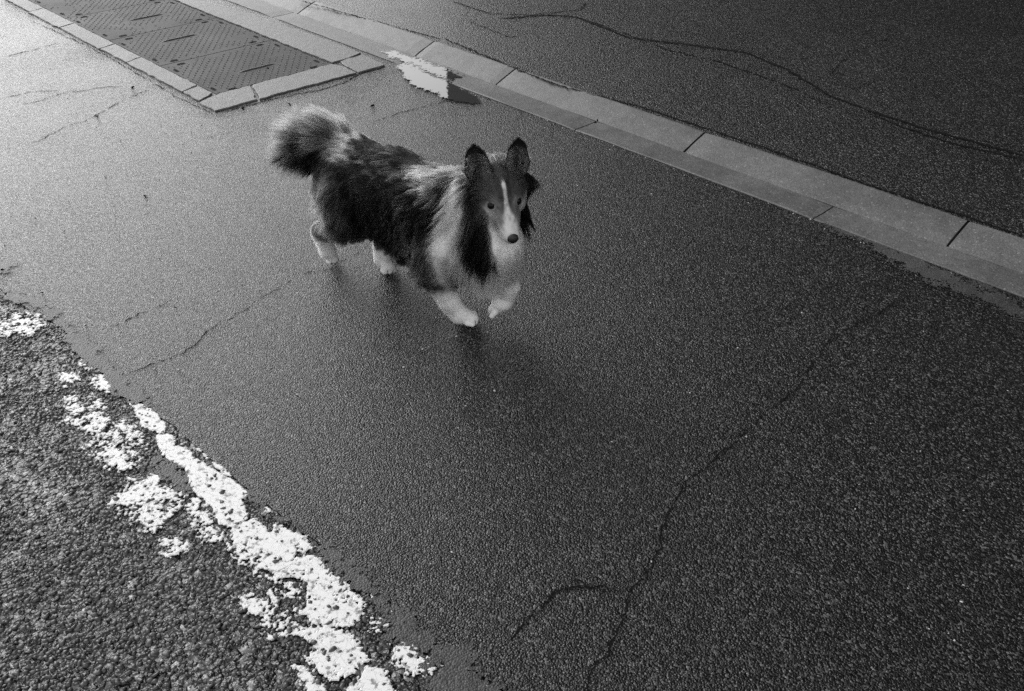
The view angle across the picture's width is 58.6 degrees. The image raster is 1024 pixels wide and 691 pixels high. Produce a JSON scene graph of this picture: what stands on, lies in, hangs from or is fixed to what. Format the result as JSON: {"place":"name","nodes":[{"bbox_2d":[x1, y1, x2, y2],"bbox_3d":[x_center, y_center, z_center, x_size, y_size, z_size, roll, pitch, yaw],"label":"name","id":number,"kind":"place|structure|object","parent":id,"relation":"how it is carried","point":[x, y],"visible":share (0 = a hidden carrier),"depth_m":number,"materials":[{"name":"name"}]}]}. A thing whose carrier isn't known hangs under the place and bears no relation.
{"place":"outdoors","nodes":[
{"label":"outdoors","id":0,"kind":"place"},
{"bbox_2d":[0,288,505,690],"bbox_3d":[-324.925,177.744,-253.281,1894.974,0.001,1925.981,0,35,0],"label":"road","id":1,"kind":"structure","parent":0,"point":[212,673],"depth_m":1.80,"materials":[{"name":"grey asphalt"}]},
{"bbox_2d":[6,0,384,111],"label":"cover surround","id":2,"kind":"object","parent":1,"relation":"on","point":[319,47],"visible":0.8,"depth_m":4.48,"materials":[{"name":"concrete"}]},
{"bbox_2d":[29,0,328,93],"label":"service cover","id":3,"kind":"object","parent":2,"relation":"in","point":[214,55],"visible":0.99,"depth_m":4.71,"materials":[{"name":"metal"}]},
{"bbox_2d":[0,311,443,690],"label":"road marking","id":4,"kind":"object","parent":1,"relation":"on","point":[372,678],"visible":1,"depth_m":1.88,"materials":[{"name":"white paint"}]},
{"bbox_2d":[0,259,526,690],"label":"silt film","id":5,"kind":"object","parent":1,"relation":"on","point":[454,674],"visible":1,"depth_m":1.79,"materials":[{"name":"grey soil"}]},
{"bbox_2d":[0,0,1023,690],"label":"asphalt patch","id":6,"kind":"object","parent":1,"relation":"on","point":[812,530],"visible":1,"depth_m":2.29,"materials":[{"name":"grey asphalt"}]},
{"bbox_2d":[259,101,540,326],"bbox_3d":[-0.309,-0.395,2.544,0.898,0.542,0.278,26,43,33],"label":"dog","id":7,"kind":"object","parent":6,"relation":"on","point":[442,232],"visible":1,"depth_m":2.40},
{"bbox_2d":[396,60,480,103],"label":"puddle","id":8,"kind":"object","parent":6,"relation":"on","point":[427,81],"visible":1,"depth_m":4.16,"materials":[{"name":"grey liquid"}]},
{"bbox_2d":[0,22,903,690],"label":"road cracks","id":9,"kind":"object","parent":6,"relation":"on","point":[574,580],"visible":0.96,"depth_m":2.10,"materials":[{"name":"black asphalt"}]},
{"bbox_2d":[1,67,994,325],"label":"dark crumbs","id":10,"kind":"object","parent":6,"relation":"on","point":[521,113],"visible":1,"depth_m":3.68,"materials":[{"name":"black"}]},
{"bbox_2d":[4,86,1009,641],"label":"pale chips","id":11,"kind":"object","parent":6,"relation":"on","point":[494,390],"visible":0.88,"depth_m":2.43,"materials":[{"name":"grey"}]},
{"bbox_2d":[823,223,1023,322],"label":"gutter film","id":12,"kind":"object","parent":6,"relation":"on","point":[915,264],"visible":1,"depth_m":2.74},
{"bbox_2d":[227,0,1023,297],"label":"gutter","id":13,"kind":"object","parent":1,"relation":"on","point":[981,270],"visible":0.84,"depth_m":3.37,"materials":[{"name":"concrete"}]},
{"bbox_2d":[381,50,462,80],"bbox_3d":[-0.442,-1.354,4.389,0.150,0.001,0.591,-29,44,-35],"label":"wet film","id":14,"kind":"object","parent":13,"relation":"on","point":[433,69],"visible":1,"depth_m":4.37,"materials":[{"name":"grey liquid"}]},
{"bbox_2d":[237,0,1023,298],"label":"kerb","id":15,"kind":"structure","parent":1,"relation":"on","point":[996,247],"depth_m":3.49,"materials":[{"name":"concrete"}]},
{"bbox_2d":[314,0,1023,238],"bbox_3d":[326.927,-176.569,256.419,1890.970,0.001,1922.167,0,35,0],"label":"pavement","id":16,"kind":"structure","parent":0,"point":[955,68],"depth_m":4.20,"materials":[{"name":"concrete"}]},
{"bbox_2d":[299,0,1023,235],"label":"pavement cracks","id":17,"kind":"object","parent":16,"relation":"on","point":[817,87],"visible":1,"depth_m":3.89,"materials":[{"name":"black asphalt"}]}
]}

